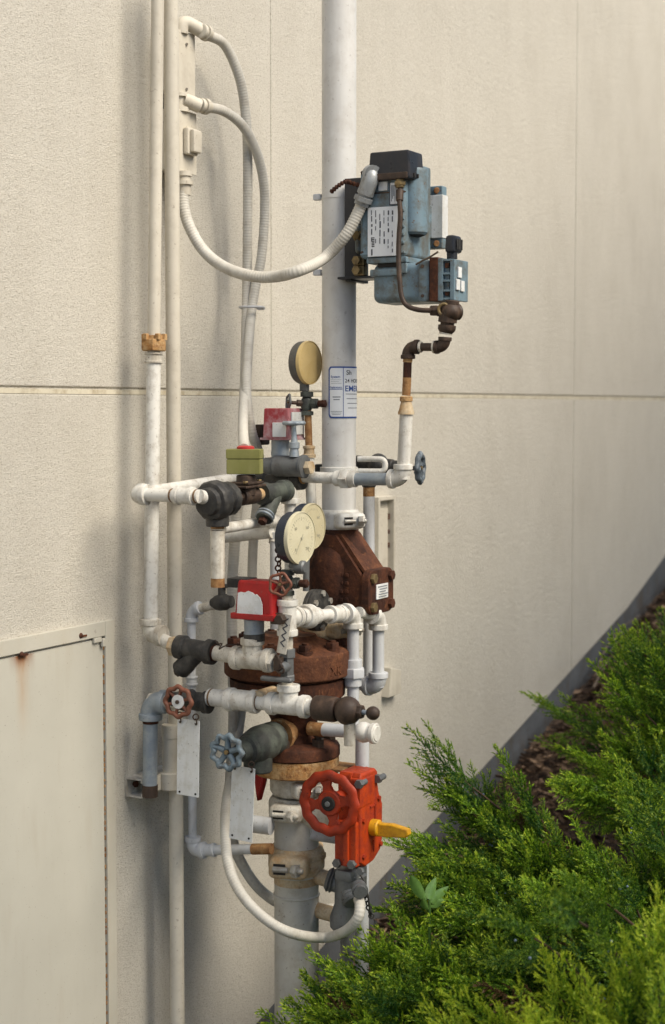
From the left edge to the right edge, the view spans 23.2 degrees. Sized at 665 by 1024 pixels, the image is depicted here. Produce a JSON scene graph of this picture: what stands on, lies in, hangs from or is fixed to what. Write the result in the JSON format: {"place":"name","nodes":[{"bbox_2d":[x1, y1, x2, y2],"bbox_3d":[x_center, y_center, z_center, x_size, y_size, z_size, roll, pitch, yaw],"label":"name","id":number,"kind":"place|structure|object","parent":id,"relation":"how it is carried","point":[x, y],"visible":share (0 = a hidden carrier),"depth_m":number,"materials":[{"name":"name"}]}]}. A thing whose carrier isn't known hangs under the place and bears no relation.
{"place":"outdoors","nodes":[
{"label":"outdoors","id":0,"kind":"place"},
{"bbox_2d":[321,588,664,1003],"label":"ground","id":1,"kind":"structure","parent":0,"point":[615,846],"depth_m":6.25,"materials":[{"name":"plant"}]},
{"bbox_2d":[273,822,319,1023],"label":"riser","id":2,"kind":"object","parent":1,"relation":"on","point":[296,902],"visible":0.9,"depth_m":4.14,"materials":[{"name":"paint"}]},
{"bbox_2d":[269,794,317,823],"bbox_3d":[-0.093,0.758,4.170,0.143,0.056,0.228,2,4,29],"label":"pipe coupling","id":3,"kind":"object","parent":2,"relation":"on","point":[283,810],"visible":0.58,"depth_m":4.08,"materials":[{"name":"white paint"}]},
{"bbox_2d":[270,779,322,799],"bbox_3d":[-0.093,0.700,4.166,0.136,0.050,0.208,0,4,-4],"label":"pipe coupling","id":4,"kind":"object","parent":3,"relation":"on","point":[287,789],"visible":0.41,"depth_m":4.10,"materials":[{"name":"white paint"}]},
{"bbox_2d":[224,629,348,780],"bbox_3d":[-0.114,0.490,4.150,0.327,0.358,0.326,2,4,29],"label":"dry pipe valve","id":5,"kind":"object","parent":4,"relation":"on","point":[320,666],"visible":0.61,"depth_m":4.05,"materials":[{"name":"brown metal"}]},
{"bbox_2d":[209,718,297,774],"bbox_3d":[-0.178,0.581,4.006,0.098,0.119,0.299,2,4,33],"label":"angle valve","id":6,"kind":"object","parent":5,"relation":"attached to","point":[261,746],"visible":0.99,"depth_m":3.95,"materials":[{"name":"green metal"}]},
{"bbox_2d":[229,761,254,842],"bbox_3d":[-0.222,0.703,3.948,0.075,0.204,0.012,2,4,29],"label":"tag plate","id":7,"kind":"object","parent":6,"relation":"hanging from","point":[242,801],"visible":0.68,"depth_m":3.95,"materials":[{"name":"white metal"}]},
{"bbox_2d":[205,683,311,718],"bbox_3d":[-0.159,0.447,3.914,0.308,0.078,0.099,2,4,29],"label":"drain line","id":8,"kind":"object","parent":5,"relation":"attached to","point":[280,698],"visible":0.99,"depth_m":3.88,"materials":[{"name":"white paint"}]},
{"bbox_2d":[163,684,213,718],"bbox_3d":[-0.351,0.457,3.964,0.087,0.087,0.111,2,4,29],"label":"angle valve","id":9,"kind":"object","parent":8,"relation":"attached to","point":[187,701],"visible":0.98,"depth_m":3.93,"materials":[{"name":"black metal"}]},
{"bbox_2d":[138,690,175,797],"bbox_3d":[-0.430,0.580,4.047,0.119,0.275,0.060,2,4,29],"label":"drain riser","id":10,"kind":"object","parent":9,"relation":"attached to","point":[153,710],"visible":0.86,"depth_m":4.05,"materials":[{"name":"metal"}]},
{"bbox_2d":[177,711,199,797],"bbox_3d":[-0.352,0.589,3.933,0.068,0.207,0.012,2,4,29],"label":"tag plate","id":11,"kind":"object","parent":9,"relation":"hanging from","point":[188,738],"visible":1,"depth_m":3.94,"materials":[{"name":"white metal"}]},
{"bbox_2d":[277,589,305,685],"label":"trim column","id":12,"kind":"structure","parent":8,"relation":"attached to","point":[287,604],"depth_m":3.84,"materials":[{"name":"white metal"}]},
{"bbox_2d":[260,648,294,682],"bbox_3d":[-0.123,0.364,3.853,0.085,0.077,0.059,2,4,29],"label":"gate cock","id":13,"kind":"object","parent":12,"relation":"attached to","point":[283,665],"visible":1,"depth_m":3.83,"materials":[{"name":"grey metal"}]},
{"bbox_2d":[277,613,291,654],"bbox_3d":[-0.114,0.288,3.820,0.039,0.098,0.009,2,4,29],"label":"paper tag","id":14,"kind":"object","parent":12,"relation":"attached to","point":[283,639],"visible":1,"depth_m":3.82,"materials":[{"name":"white paper"}]},
{"bbox_2d":[269,569,308,596],"bbox_3d":[-0.104,0.169,3.809,0.073,0.062,0.093,2,4,29],"label":"gauge cock","id":15,"kind":"object","parent":12,"relation":"attached to","point":[287,581],"visible":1,"depth_m":3.78,"materials":[{"name":"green metal"}]},
{"bbox_2d":[275,548,281,572],"bbox_3d":[-0.128,0.117,3.841,0.016,0.070,0.014,-3,5,-36],"label":"chain","id":16,"kind":"object","parent":15,"relation":"hanging from","point":[278,565],"visible":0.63,"depth_m":3.84,"materials":[{"name":"brown metal"}]},
{"bbox_2d":[274,511,315,573],"bbox_3d":[-0.089,0.072,3.828,0.046,0.149,0.126,2,4,29],"label":"pressure gauge","id":17,"kind":"object","parent":15,"relation":"on","point":[295,537],"visible":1,"depth_m":3.80,"materials":[{"name":"grey metal"}]},
{"bbox_2d":[285,560,307,573],"bbox_3d":[-0.085,0.130,3.829,0.050,0.034,0.034,2,4,29],"label":"gauge nut","id":18,"kind":"object","parent":15,"relation":"attached to","point":[301,567],"visible":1,"depth_m":3.81,"materials":[{"name":"white paint"}]},
{"bbox_2d":[310,695,379,746],"bbox_3d":[0.034,0.488,3.788,0.169,0.115,0.068,2,4,29],"label":"ball drip","id":19,"kind":"object","parent":8,"relation":"attached to","point":[348,712],"visible":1,"depth_m":3.77,"materials":[{"name":"brown metal"}]},
{"bbox_2d":[255,775,266,800],"bbox_3d":[-0.188,0.715,4.208,0.032,0.070,0.020,2,4,29],"label":"red lever","id":20,"kind":"object","parent":5,"relation":"attached to","point":[260,783],"visible":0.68,"depth_m":4.20,"materials":[{"name":"metal"}]},
{"bbox_2d":[225,506,333,906],"bbox_3d":[-0.133,0.511,4.297,0.324,1.168,0.090,-2,4,-28],"label":"flex conduit","id":21,"kind":"object","parent":5,"relation":"attached to","point":[260,889],"visible":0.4,"depth_m":4.25,"materials":[{"name":"plastic"}]},
{"bbox_2d":[302,589,332,630],"bbox_3d":[-0.037,0.247,4.075,0.038,0.106,0.106,2,4,29],"label":"accelerator cover","id":22,"kind":"object","parent":5,"relation":"attached to","point":[320,598],"visible":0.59,"depth_m":4.06,"materials":[{"name":"black metal"}]},
{"bbox_2d":[297,623,363,639],"bbox_3d":[-0.013,0.298,4.211,0.127,0.055,0.209,-2,4,-25],"label":"pipe coupling","id":23,"kind":"object","parent":5,"relation":"on","point":[334,631],"visible":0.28,"depth_m":4.13,"materials":[{"name":"metal"}]},
{"bbox_2d":[309,529,395,614],"bbox_3d":[0.039,0.158,4.224,0.218,0.227,0.167,2,4,29],"label":"check valve","id":24,"kind":"object","parent":23,"relation":"on","point":[346,566],"visible":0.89,"depth_m":4.16,"materials":[{"name":"brown metal"}]},
{"bbox_2d":[302,410,316,503],"bbox_3d":[-0.059,-0.098,4.204,0.038,0.339,0.035,2,4,29],"label":"gauge riser","id":25,"kind":"object","parent":24,"relation":"attached to","point":[309,447],"visible":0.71,"depth_m":4.19,"materials":[{"name":"white paint"}]},
{"bbox_2d":[285,392,326,414],"bbox_3d":[-0.068,-0.281,4.186,0.108,0.061,0.053,0,4,-1],"label":"gauge cock","id":26,"kind":"object","parent":25,"relation":"attached to","point":[306,403],"visible":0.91,"depth_m":4.18,"materials":[{"name":"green metal"}]},
{"bbox_2d":[288,341,321,391],"bbox_3d":[-0.071,-0.373,4.193,0.036,0.140,0.114,2,4,32],"label":"pressure gauge","id":27,"kind":"object","parent":26,"relation":"on","point":[305,363],"visible":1,"depth_m":4.17,"materials":[{"name":"gold metal"}]},
{"bbox_2d":[323,509,366,529],"bbox_3d":[0.018,0.019,4.228,0.112,0.052,0.187,-1,4,-14],"label":"pipe coupling","id":28,"kind":"object","parent":24,"relation":"on","point":[345,519],"visible":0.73,"depth_m":4.16,"materials":[{"name":"white paint"}]},
{"bbox_2d":[313,0,356,509],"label":"riser","id":29,"kind":"object","parent":28,"relation":"on","point":[339,388],"visible":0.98,"depth_m":4.15,"materials":[{"name":"paint"}]},
{"bbox_2d":[315,456,387,472],"bbox_3d":[0.044,-0.119,4.203,0.182,0.051,0.099,2,4,29],"label":"pipe hanger","id":30,"kind":"object","parent":29,"relation":"attached to","point":[320,468],"visible":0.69,"depth_m":4.20,"materials":[{"name":"white paint"}]},
{"bbox_2d":[330,150,467,312],"bbox_3d":[0.193,-0.694,4.081,0.347,0.400,0.269,2,4,29],"label":"air compressor","id":31,"kind":"object","parent":29,"relation":"attached to","point":[400,232],"visible":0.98,"depth_m":4.00,"materials":[{"name":"blue metal"}]},
{"bbox_2d":[299,300,462,488],"bbox_3d":[0.117,-0.290,4.045,0.450,0.465,0.057,2,4,29],"label":"discharge line","id":32,"kind":"object","parent":31,"relation":"attached to","point":[449,313],"visible":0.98,"depth_m":4.00,"materials":[{"name":"white metal"}]},
{"bbox_2d":[255,473,307,489],"bbox_3d":[-0.140,-0.072,4.198,0.149,0.075,0.066,3,5,34],"label":"strainer","id":33,"kind":"object","parent":32,"relation":"attached to","point":[270,479],"visible":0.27,"depth_m":4.18,"materials":[{"name":"black metal"}]},
{"bbox_2d":[263,421,314,477],"bbox_3d":[-0.115,-0.160,4.138,0.136,0.146,0.072,2,4,29],"label":"test valve","id":34,"kind":"object","parent":33,"relation":"attached to","point":[293,464],"visible":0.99,"depth_m":4.12,"materials":[{"name":"grey metal"}]},
{"bbox_2d":[256,408,304,456],"bbox_3d":[-0.146,-0.205,4.214,0.137,0.131,0.102,2,4,29],"label":"pressure switch","id":35,"kind":"object","parent":34,"relation":"attached to","point":[275,431],"visible":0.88,"depth_m":4.17,"materials":[{"name":"red paint"}]},
{"bbox_2d":[356,451,425,487],"bbox_3d":[0.150,-0.114,4.306,0.215,0.100,0.088,2,4,29],"label":"globe valve","id":36,"kind":"object","parent":32,"relation":"attached to","point":[419,468],"visible":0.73,"depth_m":4.28,"materials":[{"name":"black metal"}]},
{"bbox_2d":[363,487,374,676],"bbox_3d":[0.098,0.196,4.354,0.032,0.535,0.032,2,4,29],"label":"standing pipe","id":37,"kind":"object","parent":36,"relation":"hanging from","point":[369,513],"visible":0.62,"depth_m":4.33,"materials":[{"name":"white metal"}]},
{"bbox_2d":[345,607,387,695],"bbox_3d":[0.044,0.359,4.229,0.190,0.247,0.130,3,5,37],"label":"second branch","id":38,"kind":"object","parent":24,"relation":"attached to","point":[374,681],"visible":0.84,"depth_m":4.21,"materials":[{"name":"white paint"}]},
{"bbox_2d":[299,603,363,724],"bbox_3d":[-0.021,0.398,3.997,0.064,0.359,0.327,2,4,33],"label":"branch pipe","id":39,"kind":"object","parent":5,"relation":"attached to","point":[347,615],"visible":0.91,"depth_m":4.08,"materials":[{"name":"white metal"}]},
{"bbox_2d":[293,503,325,590],"bbox_3d":[-0.062,0.086,3.974,0.039,0.217,0.114,2,4,32],"label":"pressure gauge","id":40,"kind":"object","parent":39,"relation":"on","point":[314,511],"visible":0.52,"depth_m":3.98,"materials":[{"name":"grey metal"}]},
{"bbox_2d":[329,761,354,771],"bbox_3d":[0.019,0.672,4.135,0.054,0.049,0.095,2,4,29],"label":"angle bracket","id":41,"kind":"object","parent":5,"relation":"attached to","point":[340,766],"visible":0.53,"depth_m":4.12,"materials":[{"name":"brown metal"}]},
{"bbox_2d":[306,721,380,743],"bbox_3d":[0.026,0.545,4.045,0.193,0.052,0.052,2,4,29],"label":"side drain","id":42,"kind":"object","parent":5,"relation":"attached to","point":[365,732],"visible":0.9,"depth_m":4.03,"materials":[{"name":"grey paint"}]},
{"bbox_2d":[253,815,334,843],"bbox_3d":[-0.115,0.810,4.111,0.282,0.087,0.087,0,4,-6],"label":"side pipe","id":43,"kind":"object","parent":2,"relation":"attached to","point":[263,825],"visible":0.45,"depth_m":4.08,"materials":[{"name":"white metal"}]},
{"bbox_2d":[268,842,325,879],"bbox_3d":[-0.092,0.895,4.179,0.152,0.070,0.241,2,4,29],"label":"pipe coupling","id":44,"kind":"object","parent":2,"relation":"attached to","point":[294,865],"visible":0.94,"depth_m":4.09,"materials":[{"name":"metal"}]},
{"bbox_2d":[313,869,332,921],"bbox_3d":[-0.025,0.982,4.157,0.050,0.132,0.095,-4,5,-43],"label":"return pipe","id":45,"kind":"object","parent":2,"relation":"attached to","point":[322,911],"visible":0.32,"depth_m":4.14,"materials":[{"name":"beige metal"}]},
{"bbox_2d":[299,766,410,868],"bbox_3d":[0.024,0.750,4.033,0.344,0.257,0.202,2,4,29],"label":"gear operator","id":46,"kind":"object","parent":2,"relation":"attached to","point":[348,814],"visible":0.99,"depth_m":3.98,"materials":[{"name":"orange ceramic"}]},
{"bbox_2d":[324,866,374,931],"bbox_3d":[0.045,0.974,4.051,0.147,0.201,0.089,2,4,29],"label":"tamper switch","id":47,"kind":"object","parent":46,"relation":"attached to","point":[340,880],"visible":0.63,"depth_m":4.03,"materials":[{"name":"grey metal"}]},
{"bbox_2d":[0,0,664,1023],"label":"exterior wall","id":48,"kind":"structure","parent":1,"relation":"on","point":[530,532],"depth_m":5.22,"materials":[{"name":"grey concrete"}]},
{"bbox_2d":[0,619,117,1023],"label":"door frame","id":49,"kind":"structure","parent":48,"relation":"attached to","point":[58,934],"depth_m":3.86,"materials":[{"name":"beige paint"}]},
{"bbox_2d":[0,640,105,1023],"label":"door panel","id":50,"kind":"structure","parent":49,"relation":"in","point":[53,957],"depth_m":3.84,"materials":[{"name":"beige paint"}]},
{"bbox_2d":[125,765,162,798],"bbox_3d":[-0.445,0.691,4.194,0.053,0.048,0.240,2,4,29],"label":"strut bracket","id":51,"kind":"object","parent":48,"relation":"attached to","point":[133,786],"visible":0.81,"depth_m":4.12,"materials":[{"name":"grey metal"}]},
{"bbox_2d":[139,0,184,1023],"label":"conduit riser","id":52,"kind":"object","parent":48,"relation":"attached to","point":[167,778],"visible":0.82,"depth_m":4.08,"materials":[{"name":"beige paint"}]},
{"bbox_2d":[139,0,170,649],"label":"supply pipe","id":53,"kind":"object","parent":52,"relation":"attached to","point":[154,630],"visible":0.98,"depth_m":3.98,"materials":[{"name":"white metal"}]},
{"bbox_2d":[130,474,254,505],"bbox_3d":[-0.233,-0.067,4.125,0.234,0.074,0.716,2,4,29],"label":"alarm line","id":54,"kind":"object","parent":53,"relation":"attached to","point":[188,492],"visible":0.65,"depth_m":3.84,"materials":[{"name":"white paint"}]},
{"bbox_2d":[196,480,242,526],"bbox_3d":[-0.273,-0.021,3.842,0.098,0.111,0.102,2,4,29],"label":"pipe union","id":55,"kind":"object","parent":54,"relation":"attached to","point":[221,505],"visible":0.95,"depth_m":3.81,"materials":[{"name":"black metal"}]},
{"bbox_2d":[210,527,224,587],"bbox_3d":[-0.273,0.106,3.850,0.034,0.145,0.034,2,4,29],"label":"stub pipe","id":56,"kind":"object","parent":55,"relation":"attached to","point":[217,549],"visible":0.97,"depth_m":3.84,"materials":[{"name":"white metal"}]},
{"bbox_2d":[217,514,280,628],"bbox_3d":[-0.260,0.156,4.072,0.170,0.295,0.282,2,4,29],"label":"bypass loop","id":57,"kind":"object","parent":55,"relation":"attached to","point":[246,530],"visible":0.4,"depth_m":4.12,"materials":[{"name":"white paint"}]},
{"bbox_2d":[255,480,294,524],"bbox_3d":[-0.151,-0.024,4.049,0.059,0.109,0.131,2,4,29],"label":"strainer","id":58,"kind":"object","parent":57,"relation":"attached to","point":[277,492],"visible":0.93,"depth_m":4.01,"materials":[{"name":"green metal"}]},
{"bbox_2d":[231,474,265,505],"bbox_3d":[-0.200,-0.054,3.965,0.063,0.075,0.169,2,4,29],"label":"solenoid valve","id":59,"kind":"object","parent":58,"relation":"attached to","point":[248,485],"visible":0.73,"depth_m":3.93,"materials":[{"name":"brown metal"}]},
{"bbox_2d":[226,446,263,473],"bbox_3d":[-0.214,-0.127,3.943,0.084,0.069,0.052,0,4,7],"label":"control box","id":60,"kind":"object","parent":59,"relation":"on","point":[244,460],"visible":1,"depth_m":3.92,"materials":[{"name":"green paint"}]},
{"bbox_2d":[281,487,299,598],"bbox_3d":[-0.111,0.099,4.127,0.049,0.358,0.060,2,4,29],"label":"trim pipe","id":61,"kind":"object","parent":58,"relation":"attached to","point":[289,505],"depth_m":4.11,"materials":[{"name":"white metal"}]},
{"bbox_2d":[171,635,219,677],"bbox_3d":[-0.339,0.356,3.967,0.117,0.104,0.062,2,4,29],"label":"strainer","id":62,"kind":"object","parent":53,"relation":"attached to","point":[188,654],"visible":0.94,"depth_m":3.95,"materials":[{"name":"black metal"}]},
{"bbox_2d":[166,636,279,672],"bbox_3d":[-0.259,0.340,3.922,0.318,0.080,0.058,2,4,29],"label":"switch line","id":63,"kind":"object","parent":62,"relation":"attached to","point":[252,654],"visible":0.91,"depth_m":3.87,"materials":[{"name":"white paint"}]},
{"bbox_2d":[214,640,240,649],"bbox_3d":[-0.247,0.319,3.903,0.074,0.023,0.017,-1,4,-15],"label":"wire tie","id":64,"kind":"object","parent":63,"relation":"attached to","point":[220,647],"visible":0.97,"depth_m":3.90,"materials":[{"name":"brown metal"}]},
{"bbox_2d":[227,576,286,641],"bbox_3d":[-0.172,0.234,3.866,0.169,0.150,0.076,2,4,29],"label":"pressure switch","id":65,"kind":"object","parent":63,"relation":"on","point":[256,604],"visible":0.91,"depth_m":3.85,"materials":[{"name":"red metal"}]},
{"bbox_2d":[184,601,273,858],"bbox_3d":[-0.267,0.556,4.099,0.254,0.675,0.048,2,4,29],"label":"drip pipe","id":66,"kind":"object","parent":52,"relation":"attached to","point":[196,847],"visible":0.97,"depth_m":4.13,"materials":[{"name":"white metal"}]},
{"bbox_2d":[209,584,234,610],"bbox_3d":[-0.279,0.215,4.081,0.063,0.069,0.042,2,4,29],"label":"ball valve","id":67,"kind":"object","parent":66,"relation":"attached to","point":[222,600],"visible":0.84,"depth_m":4.07,"materials":[{"name":"black metal"}]},
{"bbox_2d":[163,29,194,95],"bbox_3d":[-0.404,-1.148,4.138,0.066,0.159,0.113,2,4,29],"label":"junction box","id":68,"kind":"object","parent":48,"relation":"attached to","point":[186,63],"visible":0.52,"depth_m":4.14,"materials":[{"name":"beige paint"}]},
{"bbox_2d":[178,16,252,445],"bbox_3d":[-0.306,-0.712,4.148,0.195,1.111,0.486,0,4,-1],"label":"flex conduit","id":69,"kind":"object","parent":68,"relation":"attached to","point":[198,29],"visible":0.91,"depth_m":4.29,"materials":[{"name":"plastic"}]},
{"bbox_2d":[238,305,264,309],"bbox_3d":[-0.218,-0.550,4.358,0.071,0.008,0.072,2,4,29],"label":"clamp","id":70,"kind":"object","parent":69,"relation":"attached to","point":[254,306],"visible":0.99,"depth_m":4.33,"materials":[{"name":"grey metal"}]},
{"bbox_2d":[162,92,201,175],"bbox_3d":[-0.393,-0.970,4.146,0.089,0.202,0.118,2,4,29],"label":"switch box","id":71,"kind":"object","parent":48,"relation":"attached to","point":[190,142],"visible":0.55,"depth_m":4.13,"materials":[{"name":"beige paint"}]},
{"bbox_2d":[183,94,367,942],"bbox_3d":[-0.178,0.000,4.090,0.312,2.135,0.634,-2,4,-26],"label":"flex conduit","id":72,"kind":"object","parent":71,"relation":"attached to","point":[359,888],"visible":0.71,"depth_m":4.21,"materials":[{"name":"plastic"}]},
{"bbox_2d":[179,164,378,282],"bbox_3d":[-0.142,-0.720,4.047,0.554,0.297,0.165,1,4,11],"label":"flex conduit","id":73,"kind":"object","parent":71,"relation":"attached to","point":[366,191],"visible":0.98,"depth_m":4.03,"materials":[{"name":"plastic"}]},
{"bbox_2d":[375,495,395,570],"bbox_3d":[0.169,0.079,5.315,0.024,0.261,0.124,2,4,29],"label":"wall hatch","id":74,"kind":"object","parent":48,"relation":"attached to","point":[385,524],"depth_m":5.33,"materials":[{"name":"beige paint"}]},
{"bbox_2d":[381,668,400,696],"bbox_3d":[0.196,0.562,5.389,0.030,0.095,0.090,2,4,29],"label":"wall bracket","id":75,"kind":"object","parent":48,"relation":"attached to","point":[392,687],"depth_m":5.36,"materials":[{"name":"beige metal"}]},
{"bbox_2d":[340,932,353,976],"bbox_3d":[0.037,1.419,4.147,0.034,0.701,0.034,2,4,29],"label":"support post","id":76,"kind":"object","parent":1,"relation":"on","point":[345,941],"depth_m":4.11,"materials":[{"name":"grey metal"}]},
{"bbox_2d":[255,896,447,1023],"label":"juniper","id":77,"kind":"object","parent":1,"relation":"on","point":[318,1000],"visible":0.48,"depth_m":3.90,"materials":[{"name":"green plant"}]},
{"bbox_2d":[355,739,368,978],"bbox_3d":[0.075,1.164,4.139,0.035,1.203,0.035,2,4,29],"label":"drop pipe","id":78,"kind":"object","parent":1,"relation":"on","point":[362,754],"visible":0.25,"depth_m":4.11,"materials":[{"name":"white metal"}]},
{"bbox_2d":[410,875,447,949],"bbox_3d":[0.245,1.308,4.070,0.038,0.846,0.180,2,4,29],"label":"seedling","id":79,"kind":"object","parent":1,"relation":"on","point":[432,894],"visible":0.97,"depth_m":4.03,"materials":[{"name":"green plant"}]},
{"bbox_2d":[303,881,571,1023],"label":"juniper","id":80,"kind":"object","parent":1,"relation":"on","point":[428,956],"visible":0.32,"depth_m":3.82,"materials":[{"name":"green plant"}]},
{"bbox_2d":[369,718,635,980],"bbox_3d":[0.515,1.078,4.308,0.812,0.961,1.135,2,4,29],"label":"juniper","id":81,"kind":"object","parent":1,"relation":"on","point":[516,851],"visible":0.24,"depth_m":4.35,"materials":[{"name":"green plant"}]},
{"bbox_2d":[415,930,646,1023],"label":"juniper","id":82,"kind":"object","parent":1,"relation":"on","point":[552,1017],"visible":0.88,"depth_m":3.31,"materials":[{"name":"green plant"}]},
{"bbox_2d":[433,815,664,1023],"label":"juniper","id":83,"kind":"object","parent":1,"relation":"on","point":[595,926],"visible":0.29,"depth_m":3.64,"materials":[{"name":"green plant"}]},
{"bbox_2d":[519,689,664,862],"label":"juniper","id":84,"kind":"object","parent":1,"relation":"on","point":[585,790],"visible":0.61,"depth_m":4.91,"materials":[{"name":"green plant"}]},
{"bbox_2d":[537,729,664,961],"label":"juniper","id":85,"kind":"object","parent":1,"relation":"on","point":[652,842],"visible":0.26,"depth_m":4.11,"materials":[{"name":"green plant"}]},
{"bbox_2d":[592,615,639,688],"bbox_3d":[1.237,0.598,7.065,0.111,0.170,1.107,1,4,16],"label":"dry twig","id":86,"kind":"object","parent":1,"relation":"on","point":[596,681],"visible":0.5,"depth_m":6.74,"materials":[{"name":"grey plant"}]},
{"bbox_2d":[572,879,664,1023],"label":"juniper","id":87,"kind":"object","parent":1,"relation":"on","point":[649,995],"visible":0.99,"depth_m":3.16,"materials":[{"name":"green plant"}]},
{"bbox_2d":[584,606,664,767],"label":"juniper","id":88,"kind":"object","parent":1,"relation":"on","point":[641,696],"visible":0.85,"depth_m":5.09,"materials":[{"name":"green plant"}]}
]}

